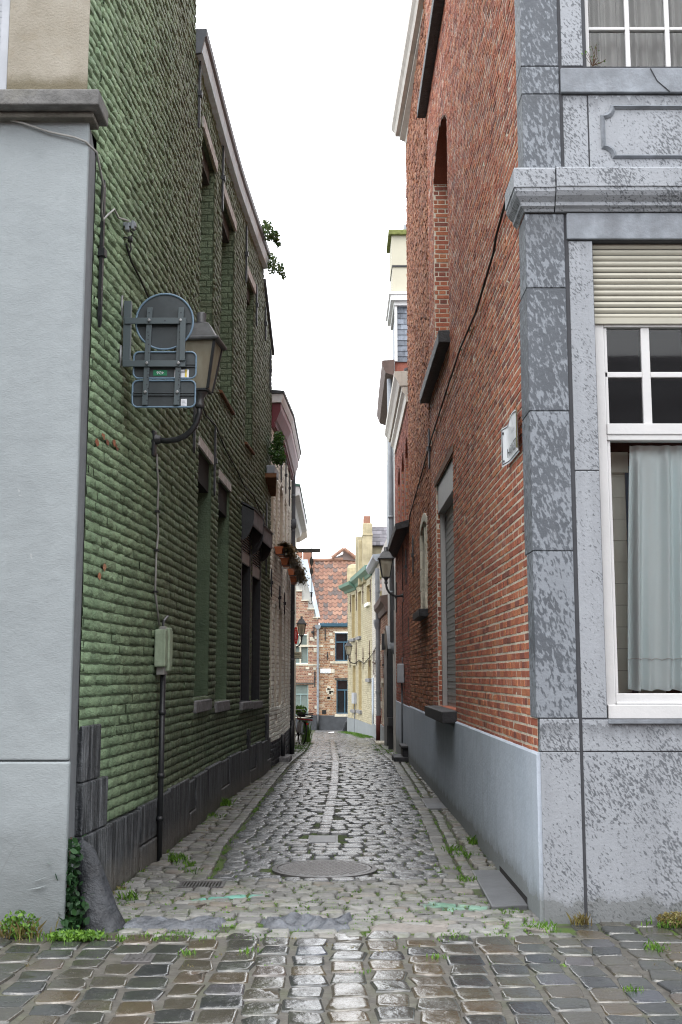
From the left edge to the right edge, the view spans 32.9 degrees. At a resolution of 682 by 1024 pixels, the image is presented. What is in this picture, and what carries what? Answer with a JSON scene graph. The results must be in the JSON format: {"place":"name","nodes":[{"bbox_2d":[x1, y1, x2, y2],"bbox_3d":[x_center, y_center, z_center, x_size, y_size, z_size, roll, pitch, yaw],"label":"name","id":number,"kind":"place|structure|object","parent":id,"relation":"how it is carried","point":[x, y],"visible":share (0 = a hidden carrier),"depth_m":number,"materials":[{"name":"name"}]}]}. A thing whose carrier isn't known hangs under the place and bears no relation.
{"place":"outdoors","nodes":[
{"label":"outdoors","id":0,"kind":"place"},
{"bbox_2d":[196,0,410,634],"label":"sky","id":1,"kind":"structure","parent":0,"point":[309,87],"materials":[{"name":"white"}]},
{"bbox_2d":[130,732,496,882],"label":"side paving","id":2,"kind":"structure","parent":0,"point":[200,850],"depth_m":11.64,"materials":[{"name":"grey stone"}]},
{"bbox_2d":[279,734,291,761],"bbox_3d":[-1.037,4.424,21.613,0.215,0.520,0.762,0,-8,0],"label":"corner post","id":3,"kind":"object","parent":2,"relation":"on","point":[283,757],"visible":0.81,"depth_m":21.46,"materials":[{"name":"grey stone"}]},
{"bbox_2d":[296,705,306,740],"bbox_3d":[-1.306,6.764,37.017,0.458,1.185,0.663,0,-8,0],"label":"leafy plant","id":4,"kind":"object","parent":2,"relation":"on","point":[301,707],"visible":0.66,"depth_m":36.99,"materials":[{"name":"green plant"}]},
{"bbox_2d":[295,709,313,744],"bbox_3d":[-1.276,6.290,33.758,0.562,1.051,1.794,9,-11,-19],"label":"bicycle","id":5,"kind":"object","parent":2,"relation":"on","point":[299,730],"visible":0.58,"depth_m":33.10,"materials":[{"name":"black metal"}]},
{"bbox_2d":[421,798,445,810],"bbox_3d":[1.155,3.657,14.415,0.230,0.046,1.130,0,-8,0],"label":"cellar cover","id":6,"kind":"object","parent":2,"relation":"on","point":[434,804],"visible":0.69,"depth_m":14.34,"materials":[{"name":"metal"}]},
{"bbox_2d":[213,730,447,882],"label":"alley paving","id":7,"kind":"structure","parent":0,"point":[357,754],"depth_m":12.76,"materials":[{"name":"grey stone"}]},
{"bbox_2d":[307,835,337,843],"bbox_3d":[-0.163,3.250,11.393,0.355,0.048,0.610,0,-8,0],"label":"inspection cover","id":8,"kind":"object","parent":7,"relation":"on","point":[313,839],"visible":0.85,"depth_m":11.36,"materials":[{"name":"grey metal"}]},
{"bbox_2d":[272,860,376,879],"bbox_3d":[-0.137,2.984,9.627,0.880,0.041,0.880,0,-8,0],"label":"manhole cover","id":9,"kind":"object","parent":7,"relation":"on","point":[328,869],"visible":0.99,"depth_m":9.55,"materials":[{"name":"metal"}]},
{"bbox_2d":[342,721,346,731],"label":"guard stone","id":10,"kind":"object","parent":7,"relation":"on","point":[344,727],"visible":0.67,"depth_m":50.90,"materials":[{"name":"grey stone"}]},
{"bbox_2d":[0,921,681,1023],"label":"cobbled road","id":11,"kind":"structure","parent":0,"point":[434,995],"depth_m":6.11,"materials":[{"name":"grey stone"}]},
{"bbox_2d":[0,910,58,939],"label":"weed clump","id":12,"kind":"object","parent":11,"relation":"on","point":[23,929],"visible":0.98,"depth_m":7.10,"materials":[{"name":"plant"}]},
{"bbox_2d":[14,927,118,944],"bbox_3d":[-1.648,2.589,7.064,0.611,0.078,0.337,-2,-8,12],"label":"weed clump","id":13,"kind":"object","parent":11,"relation":"on","point":[83,935],"visible":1,"depth_m":7.01,"materials":[{"name":"green plant"}]},
{"bbox_2d":[121,953,155,963],"bbox_3d":[-1.155,2.555,6.582,0.170,0.040,0.180,0,-8,0],"label":"stone","id":14,"kind":"object","parent":11,"relation":"on","point":[139,958],"visible":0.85,"depth_m":6.54,"materials":[{"name":"grey stone"}]},
{"bbox_2d":[566,911,591,925],"bbox_3d":[1.536,2.629,7.473,0.167,0.083,0.124,0,-8,0],"label":"weed clump","id":15,"kind":"object","parent":11,"relation":"on","point":[579,919],"visible":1,"depth_m":7.45,"materials":[{"name":"plant"}]},
{"bbox_2d":[641,911,681,928],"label":"weed clump","id":16,"kind":"object","parent":11,"relation":"on","point":[674,919],"visible":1,"depth_m":7.40,"materials":[{"name":"plant"}]},
{"bbox_2d":[0,730,681,1023],"bbox_3d":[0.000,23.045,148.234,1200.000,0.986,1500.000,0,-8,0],"label":"ground","id":17,"kind":"structure","parent":0,"point":[175,971],"depth_m":6.44,"materials":[{"name":"grey stone"}]},
{"bbox_2d":[0,0,107,932],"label":"corner house","id":18,"kind":"structure","parent":17,"relation":"on","point":[47,185],"depth_m":7.72,"materials":[{"name":"paint"}]},
{"bbox_2d":[0,0,9,88],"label":"window","id":19,"kind":"structure","parent":18,"relation":"in","point":[4,4],"depth_m":8.14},
{"bbox_2d":[11,120,128,221],"bbox_3d":[-2.446,-2.408,8.624,1.507,0.475,1.391,0,-8,0],"label":"cable","id":20,"kind":"object","parent":18,"relation":"attached to","point":[89,145],"visible":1,"depth_m":8.02,"materials":[{"name":"grey plastic"}]},
{"bbox_2d":[49,834,93,930],"bbox_3d":[-1.736,2.361,7.357,0.288,0.583,0.310,-2,-8,15],"label":"ivy","id":21,"kind":"object","parent":18,"relation":"attached to","point":[73,916],"visible":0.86,"depth_m":7.34,"materials":[{"name":"green plant"}]},
{"bbox_2d":[75,840,125,932],"bbox_3d":[-1.555,2.418,7.458,0.376,0.562,0.250,0,-8,0],"label":"guard stone","id":22,"kind":"object","parent":17,"relation":"on","point":[103,912],"visible":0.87,"depth_m":7.41,"materials":[{"name":"grey stone"}]},
{"bbox_2d":[73,0,274,910],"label":"brick house","id":23,"kind":"structure","parent":17,"relation":"on","point":[177,190],"depth_m":11.09,"materials":[{"name":"green brick"}]},
{"bbox_2d":[123,220,136,255],"bbox_3d":[-1.729,-2.204,9.314,0.145,0.292,0.060,0,-8,0],"label":"cable clamp","id":24,"kind":"object","parent":23,"relation":"attached to","point":[132,224],"visible":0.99,"depth_m":9.30,"materials":[{"name":"grey metal"}]},
{"bbox_2d":[153,454,160,625],"bbox_3d":[-1.646,0.251,10.354,0.040,1.526,0.275,0,-8,0],"label":"lamp cable","id":25,"kind":"object","parent":23,"relation":"attached to","point":[157,511],"visible":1,"depth_m":10.33,"materials":[{"name":"grey plastic"}]},
{"bbox_2d":[118,293,196,407],"bbox_3d":[-1.466,-1.341,9.172,0.641,1.042,0.087,0,-8,2],"label":"traffic sign","id":26,"kind":"object","parent":23,"relation":"attached to","point":[162,321],"visible":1,"depth_m":9.17,"materials":[{"name":"black metal"}]},
{"bbox_2d":[154,615,172,861],"bbox_3d":[-1.588,1.994,10.268,0.116,2.162,0.342,0,-8,3],"label":"meter box","id":27,"kind":"object","parent":23,"relation":"attached to","point":[163,647],"visible":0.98,"depth_m":10.21,"materials":[{"name":"black metal"}]},
{"bbox_2d":[151,312,226,456],"bbox_3d":[-1.371,-1.148,10.331,0.625,1.310,0.400,-1,-8,6],"label":"wall lantern","id":28,"kind":"object","parent":23,"relation":"attached to","point":[205,344],"depth_m":10.24,"materials":[{"name":"black metal"}]},
{"bbox_2d":[125,243,265,524],"bbox_3d":[-1.501,-0.903,14.531,0.072,1.065,10.688,0,-8,2],"label":"wall cable","id":29,"kind":"object","parent":23,"relation":"attached to","point":[135,269],"depth_m":13.62,"materials":[{"name":"black rubber"}]},
{"bbox_2d":[239,501,264,709],"bbox_3d":[-1.413,1.397,17.057,0.410,3.000,1.132,0,-8,3],"label":"shuttered window","id":30,"kind":"structure","parent":23,"relation":"in","point":[252,519],"depth_m":17.37,"materials":[{"name":"wood"}]},
{"bbox_2d":[249,524,273,709],"bbox_3d":[-1.345,1.617,18.187,0.410,2.920,1.233,0,-8,3],"label":"shuttered window","id":31,"kind":"structure","parent":23,"relation":"in","point":[265,542],"depth_m":18.59,"materials":[{"name":"wood"}]},
{"bbox_2d":[261,219,280,247],"bbox_3d":[-1.184,-4.516,18.771,0.402,0.473,0.422,6,-10,-37],"label":"gutter plant","id":32,"kind":"object","parent":23,"relation":"in","point":[273,235],"visible":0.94,"depth_m":18.70,"materials":[{"name":"green plant"}]},
{"bbox_2d":[265,430,285,496],"bbox_3d":[-1.120,-0.885,19.990,0.353,1.099,0.960,0,-8,0],"label":"shrub box","id":33,"kind":"object","parent":23,"relation":"attached to","point":[277,452],"visible":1,"depth_m":19.84,"materials":[{"name":"metal"}]},
{"bbox_2d":[267,253,285,280],"bbox_3d":[-1.105,-4.150,19.525,0.360,0.472,0.479,0,-8,0],"label":"gutter plant","id":34,"kind":"object","parent":23,"relation":"in","point":[272,265],"visible":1,"depth_m":19.48,"materials":[{"name":"green plant"}]},
{"bbox_2d":[269,390,301,767],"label":"cream house","id":35,"kind":"structure","parent":17,"relation":"on","point":[282,630],"depth_m":22.41,"materials":[{"name":"brick"}]},
{"bbox_2d":[274,541,298,568],"bbox_3d":[-0.993,0.830,21.102,0.437,0.564,0.857,0,-8,0],"label":"flower box","id":36,"kind":"object","parent":35,"relation":"attached to","point":[282,548],"visible":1,"depth_m":20.86,"materials":[{"name":"ceramic"}]},
{"bbox_2d":[280,552,302,579],"bbox_3d":[-0.939,1.060,22.083,0.428,0.546,0.884,0,-8,0],"label":"flower box","id":37,"kind":"object","parent":35,"relation":"attached to","point":[284,563],"visible":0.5,"depth_m":21.87,"materials":[{"name":"ceramic"}]},
{"bbox_2d":[287,565,307,584],"bbox_3d":[-0.921,1.393,24.544,0.419,0.558,0.850,0,-8,0],"label":"flower box","id":38,"kind":"object","parent":35,"relation":"attached to","point":[291,572],"visible":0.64,"depth_m":24.35,"materials":[{"name":"ceramic"}]},
{"bbox_2d":[290,575,309,592],"bbox_3d":[-0.911,1.602,25.477,0.435,0.551,0.895,0,-8,0],"label":"flower box","id":39,"kind":"object","parent":35,"relation":"attached to","point":[293,581],"visible":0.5,"depth_m":25.30,"materials":[{"name":"ceramic"}]},
{"bbox_2d":[276,484,307,726],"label":"beige house","id":40,"kind":"structure","parent":17,"relation":"on","point":[301,520],"depth_m":31.79,"materials":[{"name":"beige paint"}]},
{"bbox_2d":[294,627,297,643],"bbox_3d":[-1.214,3.238,30.240,0.192,0.440,0.048,0,-8,0],"label":"hanging sign","id":41,"kind":"object","parent":40,"relation":"attached to","point":[296,635],"visible":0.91,"depth_m":30.22,"materials":[{"name":"red metal"}]},
{"bbox_2d":[294,652,300,658],"bbox_3d":[-1.155,3.698,29.765,0.270,0.175,0.030,0,-8,0],"label":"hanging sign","id":42,"kind":"object","parent":40,"relation":"attached to","point":[297,655],"visible":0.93,"depth_m":29.75,"materials":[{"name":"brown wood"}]},
{"bbox_2d":[295,548,319,603],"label":"hoist beam","id":43,"kind":"structure","parent":40,"relation":"attached to","point":[309,550],"depth_m":30.11,"materials":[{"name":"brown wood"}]},
{"bbox_2d":[297,530,307,542],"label":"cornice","id":44,"kind":"structure","parent":17,"relation":"on","point":[304,535],"depth_m":39.12,"materials":[{"name":"white paint"}]},
{"bbox_2d":[296,616,306,647],"bbox_3d":[-1.317,3.775,35.824,0.512,1.074,0.328,0,-8,0],"label":"wall lantern","id":45,"kind":"object","parent":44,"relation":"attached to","point":[301,623],"depth_m":35.74,"materials":[{"name":"black metal"}]},
{"bbox_2d":[298,720,311,741],"bbox_3d":[-1.118,6.777,35.942,0.454,0.791,0.512,0,-8,0],"label":"grass plant","id":46,"kind":"object","parent":17,"relation":"on","point":[308,738],"depth_m":35.84,"materials":[{"name":"green plant"}]},
{"bbox_2d":[295,548,381,729],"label":"step gable house","id":47,"kind":"structure","parent":17,"relation":"on","point":[323,697],"depth_m":55.08,"materials":[{"name":"brown brick"}]},
{"bbox_2d":[296,685,307,713],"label":"window","id":48,"kind":"structure","parent":47,"relation":"in","point":[301,690],"depth_m":54.80,"materials":[{"name":"white glass"}]},
{"bbox_2d":[296,633,308,663],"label":"window","id":49,"kind":"structure","parent":47,"relation":"in","point":[305,641],"depth_m":55.09,"materials":[{"name":"white paint"}]},
{"bbox_2d":[320,669,330,672],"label":"street sign","id":50,"kind":"object","parent":47,"relation":"attached to","point":[325,670],"visible":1,"depth_m":54.84,"materials":[{"name":"white metal"}]},
{"bbox_2d":[335,633,347,660],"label":"window","id":51,"kind":"structure","parent":47,"relation":"in","point":[341,639],"depth_m":55.13,"materials":[{"name":"blue paint"}]},
{"bbox_2d":[336,680,347,713],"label":"window","id":52,"kind":"structure","parent":47,"relation":"in","point":[341,685],"depth_m":54.80,"materials":[{"name":"blue paint"}]},
{"bbox_2d":[19,731,680,992],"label":"joint grass","id":53,"kind":"structure","parent":17,"relation":"on","point":[171,855],"depth_m":8.26,"materials":[{"name":"plant"}]},
{"bbox_2d":[338,516,386,735],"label":"yellow house","id":54,"kind":"structure","parent":17,"relation":"on","point":[357,587],"depth_m":46.63,"materials":[{"name":"brick"}]},
{"bbox_2d":[345,640,355,663],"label":"wall lantern","id":55,"kind":"object","parent":54,"relation":"attached to","point":[348,647],"depth_m":48.86,"materials":[{"name":"black metal"}]},
{"bbox_2d":[349,595,354,641],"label":"window","id":56,"kind":"structure","parent":54,"relation":"in","point":[352,639],"depth_m":50.25,"materials":[{"name":"yellow paint"}]},
{"bbox_2d":[350,666,355,712],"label":"window","id":57,"kind":"structure","parent":54,"relation":"in","point":[354,667],"depth_m":49.66,"materials":[{"name":"yellow paint"}]},
{"bbox_2d":[352,693,356,731],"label":"meter box","id":58,"kind":"object","parent":54,"relation":"attached to","point":[354,698],"visible":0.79,"depth_m":48.61,"materials":[{"name":"grey paint"}]},
{"bbox_2d":[355,591,360,639],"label":"window","id":59,"kind":"structure","parent":54,"relation":"in","point":[359,593],"depth_m":48.56,"materials":[{"name":"yellow paint"}]},
{"bbox_2d":[356,661,361,713],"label":"window","id":60,"kind":"structure","parent":54,"relation":"in","point":[359,711],"depth_m":47.95,"materials":[{"name":"yellow paint"}]},
{"bbox_2d":[364,584,369,607],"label":"window","id":61,"kind":"structure","parent":54,"relation":"in","point":[367,604],"depth_m":45.17,"materials":[{"name":"yellow paint"}]},
{"bbox_2d":[365,660,370,681],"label":"window","id":62,"kind":"structure","parent":54,"relation":"in","point":[368,679],"depth_m":44.38,"materials":[{"name":"yellow brick"}]},
{"bbox_2d":[366,554,380,737],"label":"white brick house","id":63,"kind":"structure","parent":17,"relation":"on","point":[372,565],"depth_m":41.58,"materials":[{"name":"white brick"}]},
{"bbox_2d":[375,741,383,744],"bbox_3d":[1.174,6.805,33.477,0.351,0.280,1.000,0,-8,0],"label":"door step","id":64,"kind":"object","parent":17,"relation":"on","point":[379,742],"depth_m":33.06,"materials":[{"name":"stone"}]},
{"bbox_2d":[373,539,387,740],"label":"brick house","id":65,"kind":"structure","parent":17,"relation":"on","point":[380,622],"depth_m":37.52,"materials":[{"name":"brick"}]},
{"bbox_2d":[377,224,407,751],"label":"tall pale house","id":66,"kind":"structure","parent":17,"relation":"on","point":[396,312],"depth_m":28.37,"materials":[{"name":"white paint"}]},
{"bbox_2d":[381,626,392,748],"bbox_3d":[1.247,4.686,30.698,0.198,3.300,4.303,0,-8,0],"label":"door","id":67,"kind":"structure","parent":66,"relation":"in","point":[385,638],"depth_m":29.51,"materials":[{"name":"black wood"}]},
{"bbox_2d":[385,367,410,763],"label":"dark brick house","id":68,"kind":"structure","parent":17,"relation":"on","point":[396,430],"depth_m":23.44,"materials":[{"name":"brown brick"}]},
{"bbox_2d":[377,547,403,601],"bbox_3d":[1.015,1.274,23.553,0.538,1.127,0.344,0,-8,0],"label":"wall lantern","id":69,"kind":"object","parent":68,"relation":"attached to","point":[386,558],"depth_m":23.47,"materials":[{"name":"black metal"}]},
{"bbox_2d":[397,657,403,742],"bbox_3d":[1.192,3.875,22.984,0.131,1.950,0.400,0,-8,0],"label":"meter box","id":70,"kind":"object","parent":68,"relation":"attached to","point":[400,673],"visible":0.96,"depth_m":22.90,"materials":[{"name":"grey paint"}]},
{"bbox_2d":[402,544,403,656],"bbox_3d":[1.247,1.789,23.229,0.019,2.253,0.317,0,-8,0],"label":"lamp cable","id":71,"kind":"object","parent":68,"relation":"attached to","point":[402,589],"visible":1,"depth_m":23.28,"materials":[{"name":"black rubber"}]},
{"bbox_2d":[392,743,408,762],"bbox_3d":[1.125,4.571,21.800,0.290,0.340,0.950,0,-8,0],"label":"stone step","id":72,"kind":"object","parent":17,"relation":"on","point":[402,757],"visible":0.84,"depth_m":21.48,"materials":[{"name":"grey stone"}]},
{"bbox_2d":[370,923,448,933],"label":"threshold slab","id":73,"kind":"structure","parent":17,"relation":"on","point":[410,928],"depth_m":7.31,"materials":[{"name":"grey stone"}]},
{"bbox_2d":[472,870,527,910],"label":"bluestone slab","id":74,"kind":"structure","parent":17,"relation":"on","point":[496,890],"depth_m":8.53,"materials":[{"name":"grey stone"}]},
{"bbox_2d":[391,0,681,923],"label":"corner building","id":75,"kind":"structure","parent":17,"relation":"on","point":[545,752],"depth_m":8.36,"materials":[{"name":"red brick"}]},
{"bbox_2d":[413,513,428,620],"bbox_3d":[1.273,0.833,17.733,0.265,1.607,1.570,0,-8,0],"label":"stone framed window","id":76,"kind":"structure","parent":75,"relation":"in","point":[422,613],"depth_m":17.74,"materials":[{"name":"stone"}]},
{"bbox_2d":[425,444,456,723],"bbox_3d":[1.360,0.968,14.371,0.479,3.180,2.630,0,-8,0],"label":"shuttered window","id":77,"kind":"structure","parent":75,"relation":"in","point":[445,712],"depth_m":15.16,"materials":[{"name":"grey stone"}]},
{"bbox_2d":[407,201,504,532],"bbox_3d":[1.270,-1.072,14.947,0.034,1.118,13.106,0,-8,0],"label":"wall cable","id":78,"kind":"object","parent":75,"relation":"attached to","point":[483,286],"depth_m":11.78,"materials":[{"name":"black rubber"}]},
{"bbox_2d":[501,408,518,466],"bbox_3d":[1.281,-0.580,8.675,0.054,0.374,0.702,0,-8,0],"label":"street sign","id":79,"kind":"object","parent":75,"relation":"attached to","point":[509,441],"visible":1,"depth_m":8.83,"materials":[{"name":"white metal"}]},
{"bbox_2d":[582,44,605,65],"bbox_3d":[1.838,-3.322,8.391,0.195,0.159,0.082,0,-8,0],"label":"twiggy weed","id":80,"kind":"object","parent":75,"relation":"on","point":[594,60],"visible":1,"depth_m":8.39,"materials":[{"name":"plant"}]},
{"bbox_2d":[585,0,681,65],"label":"window","id":81,"kind":"structure","parent":75,"relation":"in","point":[666,30],"depth_m":8.53,"materials":[{"name":"white paint"}]},
{"bbox_2d":[588,0,681,65],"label":"curtain","id":82,"kind":"object","parent":75,"relation":"hanging from","point":[646,49],"visible":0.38,"depth_m":8.71,"materials":[{"name":"white fabric"}]},
{"bbox_2d":[592,244,681,717],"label":"window","id":83,"kind":"structure","parent":75,"relation":"in","point":[638,287],"depth_m":8.18,"materials":[{"name":"white paint"}]},
{"bbox_2d":[628,445,681,690],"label":"curtain","id":84,"kind":"object","parent":75,"relation":"hanging from","point":[655,574],"visible":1,"depth_m":8.09,"materials":[{"name":"white fabric"}]},
{"bbox_2d":[114,878,575,938],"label":"rough paving","id":85,"kind":"structure","parent":0,"point":[282,894],"depth_m":8.08,"materials":[{"name":"grey stone"}]},
{"bbox_2d":[123,915,225,931],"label":"threshold slab","id":86,"kind":"structure","parent":85,"relation":"on","point":[208,922],"depth_m":7.44,"materials":[{"name":"grey stone"}]},
{"bbox_2d":[176,881,225,889],"bbox_3d":[-1.075,2.899,8.890,0.350,0.064,0.275,0,-8,0],"label":"drain grate","id":87,"kind":"object","parent":85,"relation":"on","point":[193,884],"visible":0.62,"depth_m":8.91,"materials":[{"name":"metal"}]},
{"bbox_2d":[260,912,352,931],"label":"threshold slab","id":88,"kind":"structure","parent":85,"relation":"on","point":[292,921],"depth_m":7.43,"materials":[{"name":"grey stone"}]}
]}

